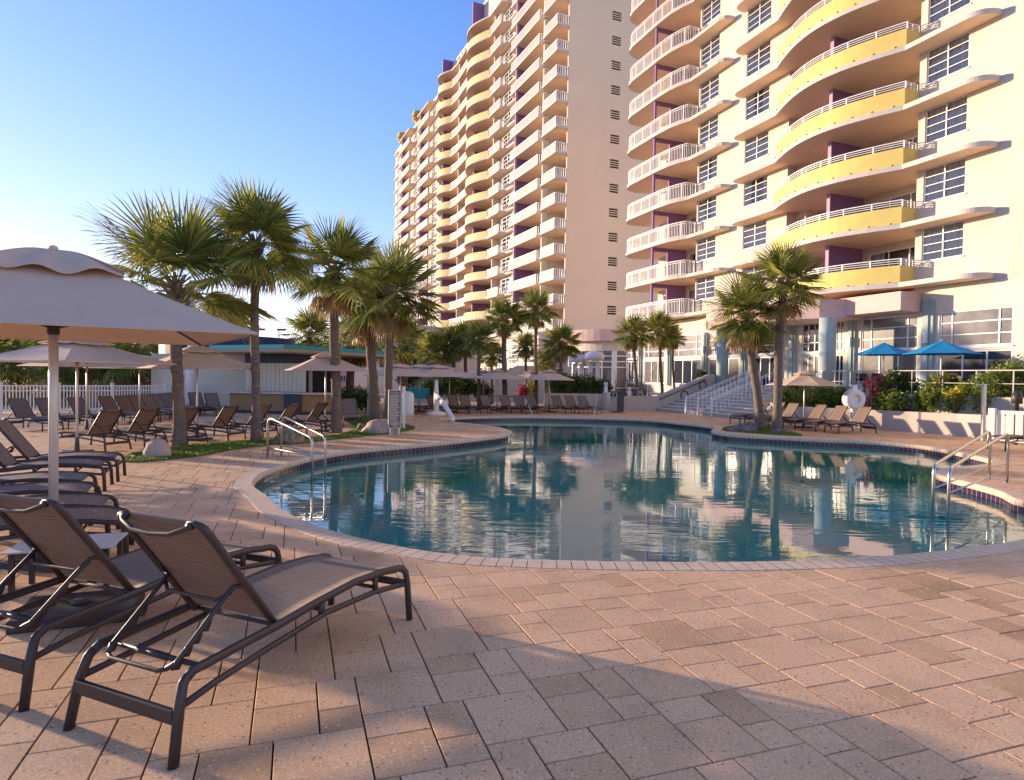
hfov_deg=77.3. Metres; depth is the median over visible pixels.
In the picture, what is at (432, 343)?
palm tree
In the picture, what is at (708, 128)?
window
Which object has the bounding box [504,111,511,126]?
window
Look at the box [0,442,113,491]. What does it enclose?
sun lounger
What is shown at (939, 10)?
window
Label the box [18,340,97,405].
palmetto
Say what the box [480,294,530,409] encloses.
palm tree
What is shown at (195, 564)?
sun lounger
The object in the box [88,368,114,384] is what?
palmetto
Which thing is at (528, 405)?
grab rail
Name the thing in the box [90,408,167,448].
sun lounger
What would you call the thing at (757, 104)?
window
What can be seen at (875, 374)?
terrace chair
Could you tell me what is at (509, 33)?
window
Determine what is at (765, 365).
ground window
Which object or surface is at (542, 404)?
ground
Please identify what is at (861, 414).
sun lounger
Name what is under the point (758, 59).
window
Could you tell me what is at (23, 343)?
palmetto
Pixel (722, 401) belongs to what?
stone stairs
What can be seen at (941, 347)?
patio umbrella
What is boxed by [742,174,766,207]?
window
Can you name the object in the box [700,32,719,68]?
window
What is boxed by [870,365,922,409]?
shrub
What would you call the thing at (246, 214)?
palm tree
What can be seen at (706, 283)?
window
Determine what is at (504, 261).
window
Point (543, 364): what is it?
palm tree
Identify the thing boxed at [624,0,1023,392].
hotel tower
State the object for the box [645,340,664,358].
transom window
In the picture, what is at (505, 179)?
window
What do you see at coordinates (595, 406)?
grab rail
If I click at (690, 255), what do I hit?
balcony door
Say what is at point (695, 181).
balcony door
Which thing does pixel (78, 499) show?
sun lounger
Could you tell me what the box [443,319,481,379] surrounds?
palm tree
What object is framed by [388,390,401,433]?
rules board
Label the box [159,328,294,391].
curved blue wall
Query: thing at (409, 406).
equipment cover
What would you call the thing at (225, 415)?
sun lounger
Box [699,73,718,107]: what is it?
window
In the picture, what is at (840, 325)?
transom window
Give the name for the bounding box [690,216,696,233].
balcony door
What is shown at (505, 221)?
window
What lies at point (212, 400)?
sun lounger
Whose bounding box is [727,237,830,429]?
palm tree
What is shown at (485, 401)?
sun lounger
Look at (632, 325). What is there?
palm tree
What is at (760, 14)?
window
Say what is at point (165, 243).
palm tree
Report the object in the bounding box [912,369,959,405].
palmetto
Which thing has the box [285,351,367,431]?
patio umbrella
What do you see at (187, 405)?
sun lounger
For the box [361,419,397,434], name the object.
boulder
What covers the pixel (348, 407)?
sun lounger
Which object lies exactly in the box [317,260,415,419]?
palm tree
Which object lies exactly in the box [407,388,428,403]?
towel cart
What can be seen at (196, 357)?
patio umbrella
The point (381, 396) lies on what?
pavement
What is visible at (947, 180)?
window
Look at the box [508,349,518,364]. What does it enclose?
transom window
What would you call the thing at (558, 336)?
palm tree
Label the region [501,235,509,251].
window
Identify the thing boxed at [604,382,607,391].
bollard light
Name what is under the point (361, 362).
palm tree
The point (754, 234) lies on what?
window
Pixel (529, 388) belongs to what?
shrub
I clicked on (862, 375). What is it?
terrace chair
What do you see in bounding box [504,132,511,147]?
window
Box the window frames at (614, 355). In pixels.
[566,351,633,390]
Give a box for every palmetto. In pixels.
[0,339,29,405]
[0,339,45,396]
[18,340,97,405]
[21,340,47,394]
[37,368,114,394]
[78,343,153,407]
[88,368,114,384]
[114,346,155,391]
[133,343,158,378]
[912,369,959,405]
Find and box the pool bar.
[151,344,384,414]
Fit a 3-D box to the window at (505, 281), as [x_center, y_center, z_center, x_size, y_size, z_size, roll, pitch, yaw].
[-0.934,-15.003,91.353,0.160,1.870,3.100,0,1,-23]
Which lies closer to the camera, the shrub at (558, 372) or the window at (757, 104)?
the window at (757, 104)
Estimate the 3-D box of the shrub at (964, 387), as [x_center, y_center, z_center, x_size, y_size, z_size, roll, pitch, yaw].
[18.751,0.582,26.023,2.888,2.323,1.606,1,1,0]
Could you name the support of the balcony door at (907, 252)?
in the hotel tower at (873, 150)
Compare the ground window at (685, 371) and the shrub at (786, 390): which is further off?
the ground window at (685, 371)
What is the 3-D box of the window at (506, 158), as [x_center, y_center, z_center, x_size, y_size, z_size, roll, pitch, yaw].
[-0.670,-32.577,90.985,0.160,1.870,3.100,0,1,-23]
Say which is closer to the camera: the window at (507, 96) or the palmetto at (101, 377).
the palmetto at (101, 377)
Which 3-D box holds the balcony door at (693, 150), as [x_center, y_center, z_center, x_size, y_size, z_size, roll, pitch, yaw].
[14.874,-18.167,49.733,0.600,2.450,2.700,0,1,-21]
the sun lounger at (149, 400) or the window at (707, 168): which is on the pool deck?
the sun lounger at (149, 400)
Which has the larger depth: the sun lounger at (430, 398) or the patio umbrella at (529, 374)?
the patio umbrella at (529, 374)
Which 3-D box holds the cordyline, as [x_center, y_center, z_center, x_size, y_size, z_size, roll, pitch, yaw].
[15.867,0.420,28.212,1.468,2.469,0.950,1,1,0]
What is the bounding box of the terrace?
[625,370,1023,416]
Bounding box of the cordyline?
[861,374,883,409]
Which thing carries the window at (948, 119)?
in the hotel tower at (873, 150)
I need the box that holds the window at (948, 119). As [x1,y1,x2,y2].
[923,94,967,145]
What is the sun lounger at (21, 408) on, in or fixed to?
on the pool deck
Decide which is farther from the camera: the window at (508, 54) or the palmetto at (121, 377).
the window at (508, 54)
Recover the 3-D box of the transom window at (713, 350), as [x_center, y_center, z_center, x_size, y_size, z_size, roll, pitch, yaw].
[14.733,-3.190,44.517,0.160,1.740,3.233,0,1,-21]
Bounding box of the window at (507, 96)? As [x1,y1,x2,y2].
[504,89,511,105]
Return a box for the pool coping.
[233,416,1023,570]
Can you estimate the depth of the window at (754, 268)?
42.07 m
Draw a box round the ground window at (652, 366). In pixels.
[644,360,663,383]
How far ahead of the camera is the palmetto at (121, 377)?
35.28 m
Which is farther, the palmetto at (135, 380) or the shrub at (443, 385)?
the shrub at (443, 385)
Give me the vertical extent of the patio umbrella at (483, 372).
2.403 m
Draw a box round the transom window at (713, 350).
[708,332,738,356]
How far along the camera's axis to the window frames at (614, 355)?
68.18 m
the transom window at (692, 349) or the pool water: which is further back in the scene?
the transom window at (692, 349)
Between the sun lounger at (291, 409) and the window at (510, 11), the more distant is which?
the window at (510, 11)
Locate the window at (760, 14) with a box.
[746,0,771,35]
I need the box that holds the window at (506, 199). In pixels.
[502,193,510,210]
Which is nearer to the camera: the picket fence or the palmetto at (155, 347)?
the picket fence
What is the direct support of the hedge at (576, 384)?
on the pool deck
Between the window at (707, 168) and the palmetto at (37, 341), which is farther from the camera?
the window at (707, 168)
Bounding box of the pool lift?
[426,380,454,421]
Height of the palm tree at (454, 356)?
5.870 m
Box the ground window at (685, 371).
[672,359,700,384]
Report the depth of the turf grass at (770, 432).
24.30 m
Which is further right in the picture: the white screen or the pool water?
the white screen
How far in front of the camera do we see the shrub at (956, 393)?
25.51 m
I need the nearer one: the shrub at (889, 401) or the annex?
the shrub at (889, 401)
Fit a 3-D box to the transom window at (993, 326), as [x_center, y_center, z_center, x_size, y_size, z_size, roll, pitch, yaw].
[20.769,-2.770,28.755,0.160,1.740,3.312,0,1,-21]
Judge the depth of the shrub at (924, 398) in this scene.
26.84 m
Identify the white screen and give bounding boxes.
[987,408,1023,442]
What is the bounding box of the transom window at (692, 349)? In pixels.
[674,334,700,357]
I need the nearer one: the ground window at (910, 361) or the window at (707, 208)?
the ground window at (910, 361)
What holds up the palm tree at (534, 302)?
on the pool deck
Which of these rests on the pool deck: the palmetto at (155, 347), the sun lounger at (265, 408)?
the sun lounger at (265, 408)
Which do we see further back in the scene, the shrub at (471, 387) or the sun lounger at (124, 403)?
the shrub at (471, 387)
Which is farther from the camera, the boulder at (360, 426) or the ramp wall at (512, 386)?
the ramp wall at (512, 386)
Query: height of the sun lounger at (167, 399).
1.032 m
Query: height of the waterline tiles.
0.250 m
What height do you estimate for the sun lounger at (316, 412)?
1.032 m
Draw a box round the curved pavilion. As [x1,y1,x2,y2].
[562,329,637,390]
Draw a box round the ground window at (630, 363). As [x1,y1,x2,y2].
[628,361,637,383]
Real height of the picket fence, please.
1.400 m
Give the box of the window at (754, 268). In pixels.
[743,265,764,286]
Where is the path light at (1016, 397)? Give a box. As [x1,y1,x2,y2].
[1011,390,1022,444]
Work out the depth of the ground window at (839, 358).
35.55 m
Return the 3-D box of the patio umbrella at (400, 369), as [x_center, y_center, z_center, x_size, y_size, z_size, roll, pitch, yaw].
[-5.625,-0.052,32.167,2.701,2.590,2.701,0,2,-40]
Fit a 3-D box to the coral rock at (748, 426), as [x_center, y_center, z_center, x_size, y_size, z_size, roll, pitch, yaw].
[8.975,1.407,24.956,1.332,0.406,0.782,1,1,0]
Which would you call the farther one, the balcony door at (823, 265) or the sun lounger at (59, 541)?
the balcony door at (823, 265)
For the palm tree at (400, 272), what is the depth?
26.06 m
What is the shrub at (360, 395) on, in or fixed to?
on the pool deck
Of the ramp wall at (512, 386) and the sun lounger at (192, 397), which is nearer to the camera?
the sun lounger at (192, 397)
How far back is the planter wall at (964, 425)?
25.60 m
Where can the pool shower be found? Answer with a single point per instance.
(983, 409)
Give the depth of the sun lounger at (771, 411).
28.67 m
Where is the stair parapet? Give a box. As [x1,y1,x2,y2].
[624,374,735,410]
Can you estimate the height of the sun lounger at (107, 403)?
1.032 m
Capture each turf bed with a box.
[125,415,414,461]
[722,429,801,435]
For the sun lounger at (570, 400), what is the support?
on the pool deck
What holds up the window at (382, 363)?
in the annex
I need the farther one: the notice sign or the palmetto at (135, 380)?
the notice sign
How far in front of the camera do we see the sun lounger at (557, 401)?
36.26 m
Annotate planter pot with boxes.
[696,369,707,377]
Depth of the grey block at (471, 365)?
63.57 m
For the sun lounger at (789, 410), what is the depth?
27.95 m
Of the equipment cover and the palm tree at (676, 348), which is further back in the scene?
the palm tree at (676, 348)
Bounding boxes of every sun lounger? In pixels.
[0,419,125,481]
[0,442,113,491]
[0,471,97,492]
[0,481,101,525]
[0,493,281,711]
[0,506,134,553]
[2,398,63,431]
[24,493,120,532]
[27,397,85,428]
[59,409,131,450]
[60,397,118,425]
[63,510,412,769]
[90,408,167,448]
[91,396,137,424]
[114,395,160,421]
[121,395,172,421]
[134,394,172,419]
[134,406,207,444]
[152,393,172,407]
[158,393,199,415]
[166,392,204,414]
[188,392,214,414]
[190,405,246,440]
[200,393,223,416]
[213,404,278,437]
[245,403,307,433]
[275,402,330,432]
[341,398,362,427]
[401,395,427,413]
[424,395,443,411]
[444,395,468,413]
[456,395,480,413]
[476,395,501,413]
[496,395,521,413]
[510,395,536,413]
[523,395,548,411]
[548,396,574,413]
[561,396,588,413]
[577,396,601,413]
[729,401,770,423]
[744,402,789,425]
[764,403,798,426]
[782,404,831,429]
[802,405,852,431]
[824,406,876,433]
[986,434,1023,450]
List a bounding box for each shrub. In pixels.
[341,383,380,412]
[395,348,423,387]
[415,377,466,398]
[454,377,494,405]
[515,384,529,399]
[526,380,540,395]
[547,369,583,392]
[613,367,655,395]
[767,385,815,407]
[784,386,849,408]
[869,386,911,410]
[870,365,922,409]
[909,381,946,412]
[937,376,979,413]
[943,386,964,412]
[965,352,1023,413]
[1015,363,1023,393]
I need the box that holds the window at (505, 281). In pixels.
[502,277,508,291]
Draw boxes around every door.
[610,397,613,410]
[613,398,616,410]
[688,289,694,311]
[689,253,695,272]
[690,180,696,194]
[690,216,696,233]
[692,143,697,154]
[821,263,824,273]
[869,246,914,267]
[871,191,915,210]
[872,135,917,153]
[900,80,919,90]
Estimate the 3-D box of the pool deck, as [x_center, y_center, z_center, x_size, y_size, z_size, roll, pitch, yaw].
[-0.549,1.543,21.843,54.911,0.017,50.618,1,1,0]
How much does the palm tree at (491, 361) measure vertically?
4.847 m
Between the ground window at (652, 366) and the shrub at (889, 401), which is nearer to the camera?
the shrub at (889, 401)
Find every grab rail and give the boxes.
[522,397,532,414]
[593,398,597,415]
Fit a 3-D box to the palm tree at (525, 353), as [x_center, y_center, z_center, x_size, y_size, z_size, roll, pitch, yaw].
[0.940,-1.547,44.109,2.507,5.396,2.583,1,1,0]
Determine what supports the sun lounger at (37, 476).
on the pool deck
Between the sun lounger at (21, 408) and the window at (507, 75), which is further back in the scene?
the window at (507, 75)
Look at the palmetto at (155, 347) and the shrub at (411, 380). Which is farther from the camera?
the shrub at (411, 380)
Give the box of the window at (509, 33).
[505,26,512,42]
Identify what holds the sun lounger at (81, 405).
on the pool deck
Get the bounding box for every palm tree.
[68,187,283,446]
[188,170,319,441]
[261,210,397,432]
[276,305,328,346]
[314,317,384,388]
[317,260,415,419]
[339,232,447,418]
[377,316,428,402]
[410,329,456,379]
[432,322,473,394]
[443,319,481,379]
[458,318,502,408]
[475,340,508,403]
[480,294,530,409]
[510,330,542,405]
[512,286,560,409]
[528,346,556,404]
[538,322,584,374]
[609,311,655,390]
[641,307,681,393]
[662,324,687,388]
[692,268,799,429]
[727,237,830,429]
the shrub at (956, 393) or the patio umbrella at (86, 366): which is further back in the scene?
the shrub at (956, 393)
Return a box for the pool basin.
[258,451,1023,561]
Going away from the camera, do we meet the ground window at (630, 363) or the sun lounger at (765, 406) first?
the sun lounger at (765, 406)
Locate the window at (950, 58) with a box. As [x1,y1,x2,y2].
[924,31,969,86]
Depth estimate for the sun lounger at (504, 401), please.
35.50 m
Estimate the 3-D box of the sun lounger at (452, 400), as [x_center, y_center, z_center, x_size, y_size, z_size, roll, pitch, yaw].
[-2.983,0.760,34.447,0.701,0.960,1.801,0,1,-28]
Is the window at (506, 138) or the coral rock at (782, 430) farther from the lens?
the window at (506, 138)
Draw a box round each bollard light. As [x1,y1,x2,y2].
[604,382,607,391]
[627,387,630,395]
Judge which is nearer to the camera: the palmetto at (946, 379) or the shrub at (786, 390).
the palmetto at (946, 379)
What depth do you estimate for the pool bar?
32.56 m
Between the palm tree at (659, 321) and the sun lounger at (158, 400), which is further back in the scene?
the palm tree at (659, 321)
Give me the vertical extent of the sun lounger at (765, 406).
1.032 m
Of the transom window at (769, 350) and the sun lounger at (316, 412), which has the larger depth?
the transom window at (769, 350)
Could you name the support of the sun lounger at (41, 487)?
on the pool deck
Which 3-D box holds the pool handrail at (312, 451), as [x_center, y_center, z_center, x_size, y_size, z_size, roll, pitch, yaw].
[-4.946,1.739,14.473,0.556,2.171,2.402,0,2,-43]
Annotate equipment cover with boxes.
[401,391,414,415]
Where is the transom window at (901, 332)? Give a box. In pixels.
[859,314,917,351]
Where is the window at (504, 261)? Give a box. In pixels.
[502,256,509,271]
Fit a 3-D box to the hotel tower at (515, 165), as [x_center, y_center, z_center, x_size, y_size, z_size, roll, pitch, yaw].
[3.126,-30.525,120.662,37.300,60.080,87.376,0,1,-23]
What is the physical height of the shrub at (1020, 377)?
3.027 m
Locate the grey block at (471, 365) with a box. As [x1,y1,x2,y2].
[409,355,476,396]
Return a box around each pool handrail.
[265,416,326,523]
[930,431,1010,551]
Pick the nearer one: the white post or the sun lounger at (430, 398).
the white post
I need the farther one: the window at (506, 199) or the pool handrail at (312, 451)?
the window at (506, 199)
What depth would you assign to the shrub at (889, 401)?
27.64 m
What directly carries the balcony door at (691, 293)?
in the hotel tower at (873, 150)
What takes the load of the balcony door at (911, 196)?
in the hotel tower at (873, 150)
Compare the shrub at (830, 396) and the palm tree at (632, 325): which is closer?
the shrub at (830, 396)
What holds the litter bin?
on the pool deck
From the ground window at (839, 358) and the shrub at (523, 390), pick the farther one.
the shrub at (523, 390)
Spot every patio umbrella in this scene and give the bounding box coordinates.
[0,245,258,572]
[0,340,176,451]
[17,363,139,429]
[83,354,193,422]
[134,345,261,440]
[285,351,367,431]
[363,363,436,413]
[410,363,427,411]
[419,364,473,379]
[443,367,480,411]
[460,370,489,407]
[472,369,523,410]
[516,370,538,394]
[524,369,572,411]
[765,371,842,427]
[854,342,906,374]
[902,340,982,376]
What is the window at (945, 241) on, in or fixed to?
in the hotel tower at (873, 150)
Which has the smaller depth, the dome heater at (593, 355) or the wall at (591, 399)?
the wall at (591, 399)
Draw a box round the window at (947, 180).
[921,157,965,204]
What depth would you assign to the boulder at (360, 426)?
22.87 m
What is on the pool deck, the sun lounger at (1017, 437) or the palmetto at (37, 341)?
the sun lounger at (1017, 437)
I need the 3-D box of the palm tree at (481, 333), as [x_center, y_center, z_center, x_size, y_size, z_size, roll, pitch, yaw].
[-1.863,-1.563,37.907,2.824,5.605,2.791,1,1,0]
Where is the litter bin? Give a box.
[609,391,624,411]
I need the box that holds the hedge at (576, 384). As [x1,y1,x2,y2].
[544,370,612,393]
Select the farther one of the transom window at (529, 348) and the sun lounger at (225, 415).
the transom window at (529, 348)
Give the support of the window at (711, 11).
in the hotel tower at (873, 150)
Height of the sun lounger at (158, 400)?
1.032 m
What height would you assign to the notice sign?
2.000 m
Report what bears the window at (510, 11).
in the hotel tower at (515, 165)
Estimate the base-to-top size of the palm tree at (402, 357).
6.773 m
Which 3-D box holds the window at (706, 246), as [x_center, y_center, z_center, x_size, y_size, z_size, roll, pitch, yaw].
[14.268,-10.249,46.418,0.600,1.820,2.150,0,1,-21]
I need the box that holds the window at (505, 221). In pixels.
[502,215,509,230]
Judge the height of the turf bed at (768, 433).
0.020 m
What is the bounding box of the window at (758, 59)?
[745,38,770,79]
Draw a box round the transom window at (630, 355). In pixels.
[627,351,636,359]
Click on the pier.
(606, 400)
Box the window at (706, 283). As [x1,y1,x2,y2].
[695,275,714,300]
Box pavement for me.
[2,381,543,403]
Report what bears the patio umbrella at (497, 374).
on the pool deck
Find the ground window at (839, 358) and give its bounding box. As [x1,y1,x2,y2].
[835,354,843,386]
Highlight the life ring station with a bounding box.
[842,385,865,428]
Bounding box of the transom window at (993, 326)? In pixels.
[940,305,1013,347]
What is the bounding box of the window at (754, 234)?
[741,219,765,250]
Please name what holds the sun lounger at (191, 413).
on the pool deck
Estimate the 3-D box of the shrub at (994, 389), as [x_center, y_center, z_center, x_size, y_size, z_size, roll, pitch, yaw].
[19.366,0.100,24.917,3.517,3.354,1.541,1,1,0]
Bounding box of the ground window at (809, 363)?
[802,355,817,376]
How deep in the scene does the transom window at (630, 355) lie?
55.97 m
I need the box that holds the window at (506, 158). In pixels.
[503,152,510,168]
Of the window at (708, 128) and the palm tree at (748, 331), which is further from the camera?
the window at (708, 128)
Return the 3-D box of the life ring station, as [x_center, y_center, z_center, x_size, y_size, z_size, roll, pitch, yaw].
[14.513,0.713,27.216,0.840,1.873,0.440,1,1,0]
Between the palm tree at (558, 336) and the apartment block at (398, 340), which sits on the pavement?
the apartment block at (398, 340)
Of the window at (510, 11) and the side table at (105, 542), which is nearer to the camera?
the side table at (105, 542)
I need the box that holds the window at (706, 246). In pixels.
[696,234,715,262]
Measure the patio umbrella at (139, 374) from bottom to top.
2.640 m
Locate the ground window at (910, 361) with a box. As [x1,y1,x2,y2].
[859,355,916,389]
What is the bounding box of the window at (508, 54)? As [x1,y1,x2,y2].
[505,48,512,63]
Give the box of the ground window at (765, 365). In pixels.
[749,357,773,387]
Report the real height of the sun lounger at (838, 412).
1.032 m
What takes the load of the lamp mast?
on the pool deck
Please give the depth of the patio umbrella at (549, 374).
36.30 m
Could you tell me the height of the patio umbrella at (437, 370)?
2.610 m
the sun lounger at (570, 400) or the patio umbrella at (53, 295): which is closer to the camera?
the patio umbrella at (53, 295)
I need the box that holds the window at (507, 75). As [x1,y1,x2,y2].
[505,69,511,84]
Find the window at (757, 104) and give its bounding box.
[744,84,769,122]
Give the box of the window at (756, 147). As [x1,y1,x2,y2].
[743,129,768,165]
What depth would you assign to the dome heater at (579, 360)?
49.54 m
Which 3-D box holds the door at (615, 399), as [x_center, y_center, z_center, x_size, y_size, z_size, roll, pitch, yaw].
[5.937,0.829,36.864,0.023,0.780,0.360,0,1,-21]
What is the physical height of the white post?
1.582 m
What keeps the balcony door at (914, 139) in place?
in the hotel tower at (873, 150)
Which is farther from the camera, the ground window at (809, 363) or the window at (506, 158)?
the window at (506, 158)
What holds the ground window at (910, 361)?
in the hotel tower at (873, 150)
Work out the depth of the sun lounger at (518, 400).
35.74 m
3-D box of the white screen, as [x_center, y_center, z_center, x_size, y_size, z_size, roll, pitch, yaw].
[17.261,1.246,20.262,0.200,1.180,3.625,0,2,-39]
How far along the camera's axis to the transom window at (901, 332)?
32.59 m
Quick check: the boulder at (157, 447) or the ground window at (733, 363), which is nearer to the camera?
the boulder at (157, 447)
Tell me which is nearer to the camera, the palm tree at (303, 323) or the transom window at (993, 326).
the transom window at (993, 326)
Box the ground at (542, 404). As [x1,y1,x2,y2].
[3,376,1019,496]
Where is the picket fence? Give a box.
[0,382,198,413]
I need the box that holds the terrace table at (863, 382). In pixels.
[854,377,872,391]
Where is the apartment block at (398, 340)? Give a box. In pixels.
[339,324,429,343]
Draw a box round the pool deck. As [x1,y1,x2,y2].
[0,402,1023,779]
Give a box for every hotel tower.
[393,0,660,379]
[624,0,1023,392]
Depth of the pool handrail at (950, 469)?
10.81 m
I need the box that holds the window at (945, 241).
[920,220,963,263]
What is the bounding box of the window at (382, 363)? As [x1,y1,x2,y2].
[379,359,384,366]
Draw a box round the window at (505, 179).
[503,172,510,188]
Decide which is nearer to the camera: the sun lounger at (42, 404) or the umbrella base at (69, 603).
the umbrella base at (69, 603)
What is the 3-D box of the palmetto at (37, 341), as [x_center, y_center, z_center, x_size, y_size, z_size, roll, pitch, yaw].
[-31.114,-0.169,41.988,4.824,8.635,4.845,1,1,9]
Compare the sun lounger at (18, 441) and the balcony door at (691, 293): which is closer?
the sun lounger at (18, 441)
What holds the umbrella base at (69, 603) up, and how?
on the pool deck
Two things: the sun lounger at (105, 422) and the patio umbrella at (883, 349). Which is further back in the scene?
the patio umbrella at (883, 349)
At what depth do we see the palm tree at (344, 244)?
21.37 m
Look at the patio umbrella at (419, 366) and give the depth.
35.07 m
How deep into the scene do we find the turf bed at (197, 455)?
16.88 m
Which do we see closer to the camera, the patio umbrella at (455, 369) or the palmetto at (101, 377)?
the patio umbrella at (455, 369)
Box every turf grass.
[722,425,801,434]
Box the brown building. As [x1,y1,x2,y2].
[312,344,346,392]
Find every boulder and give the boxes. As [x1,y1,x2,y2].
[142,438,171,456]
[356,423,365,429]
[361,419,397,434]
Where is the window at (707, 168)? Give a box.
[698,154,716,184]
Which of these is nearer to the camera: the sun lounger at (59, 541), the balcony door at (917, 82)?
the sun lounger at (59, 541)
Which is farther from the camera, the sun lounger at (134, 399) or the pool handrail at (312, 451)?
the sun lounger at (134, 399)
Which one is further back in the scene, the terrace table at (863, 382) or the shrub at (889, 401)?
the terrace table at (863, 382)
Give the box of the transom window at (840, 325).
[836,322,843,352]
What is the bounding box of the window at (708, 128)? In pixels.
[698,114,717,146]
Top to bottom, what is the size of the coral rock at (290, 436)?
0.520 m
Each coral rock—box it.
[270,425,304,443]
[726,421,758,431]
[769,428,794,432]
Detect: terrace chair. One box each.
[854,373,866,391]
[871,373,882,381]
[946,373,957,383]
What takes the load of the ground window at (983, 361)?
in the hotel tower at (873, 150)
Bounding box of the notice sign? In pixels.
[340,374,346,391]
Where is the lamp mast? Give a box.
[185,280,208,404]
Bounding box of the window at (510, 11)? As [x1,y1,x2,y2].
[506,5,512,20]
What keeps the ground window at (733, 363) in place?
in the hotel tower at (873, 150)
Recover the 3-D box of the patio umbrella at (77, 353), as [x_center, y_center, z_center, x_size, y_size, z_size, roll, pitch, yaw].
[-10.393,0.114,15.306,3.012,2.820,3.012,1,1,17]
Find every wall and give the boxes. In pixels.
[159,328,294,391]
[457,354,571,401]
[545,393,602,409]
[782,406,1023,438]
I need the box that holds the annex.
[342,344,431,392]
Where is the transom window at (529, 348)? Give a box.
[523,348,533,363]
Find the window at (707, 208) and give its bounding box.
[697,194,715,223]
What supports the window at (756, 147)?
in the hotel tower at (873, 150)
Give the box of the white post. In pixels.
[402,386,405,428]
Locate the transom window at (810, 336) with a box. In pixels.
[800,324,818,353]
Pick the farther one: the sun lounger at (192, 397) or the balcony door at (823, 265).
the balcony door at (823, 265)
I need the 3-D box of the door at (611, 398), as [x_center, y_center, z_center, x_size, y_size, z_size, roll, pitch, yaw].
[5.794,0.819,37.238,0.023,0.780,0.360,0,1,-21]
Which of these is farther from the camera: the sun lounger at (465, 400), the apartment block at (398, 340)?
the apartment block at (398, 340)
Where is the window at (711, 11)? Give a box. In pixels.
[701,0,720,29]
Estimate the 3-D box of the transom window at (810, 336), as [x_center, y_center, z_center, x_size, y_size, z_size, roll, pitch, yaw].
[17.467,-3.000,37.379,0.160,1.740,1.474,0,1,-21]
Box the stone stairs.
[657,371,822,421]
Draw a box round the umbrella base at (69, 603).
[5,588,144,634]
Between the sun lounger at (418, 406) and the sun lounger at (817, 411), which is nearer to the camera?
the sun lounger at (817, 411)
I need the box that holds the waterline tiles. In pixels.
[253,417,1023,567]
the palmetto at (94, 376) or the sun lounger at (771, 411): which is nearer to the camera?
the sun lounger at (771, 411)
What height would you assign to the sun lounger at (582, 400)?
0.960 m
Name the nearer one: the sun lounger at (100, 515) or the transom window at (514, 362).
the sun lounger at (100, 515)
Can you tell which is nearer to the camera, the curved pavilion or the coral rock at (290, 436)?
the coral rock at (290, 436)
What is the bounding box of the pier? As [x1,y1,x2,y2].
[603,392,609,409]
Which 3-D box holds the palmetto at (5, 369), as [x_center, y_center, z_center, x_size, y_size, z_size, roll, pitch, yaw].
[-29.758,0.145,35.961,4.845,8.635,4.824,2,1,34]
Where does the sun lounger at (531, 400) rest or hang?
on the pool deck
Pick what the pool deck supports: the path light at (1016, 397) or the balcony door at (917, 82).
the path light at (1016, 397)
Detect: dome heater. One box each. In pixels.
[568,354,587,378]
[584,351,603,393]
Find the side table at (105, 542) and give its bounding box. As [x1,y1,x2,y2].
[0,532,127,599]
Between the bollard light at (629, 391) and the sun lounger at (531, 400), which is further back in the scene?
the bollard light at (629, 391)
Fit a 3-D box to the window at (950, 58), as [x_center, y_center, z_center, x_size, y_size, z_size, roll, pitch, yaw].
[20.410,-15.460,29.967,0.230,1.690,2.100,0,1,-21]
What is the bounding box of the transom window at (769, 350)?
[754,328,775,354]
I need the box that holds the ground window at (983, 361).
[939,349,1011,384]
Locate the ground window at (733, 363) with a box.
[709,358,738,386]
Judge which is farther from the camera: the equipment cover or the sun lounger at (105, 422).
the equipment cover
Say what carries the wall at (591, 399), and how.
on the pool deck
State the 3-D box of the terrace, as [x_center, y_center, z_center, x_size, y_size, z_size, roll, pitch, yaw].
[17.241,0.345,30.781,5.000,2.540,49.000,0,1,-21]
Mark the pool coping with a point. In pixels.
(254, 476)
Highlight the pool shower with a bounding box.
[974,384,986,440]
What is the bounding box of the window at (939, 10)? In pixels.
[926,0,971,26]

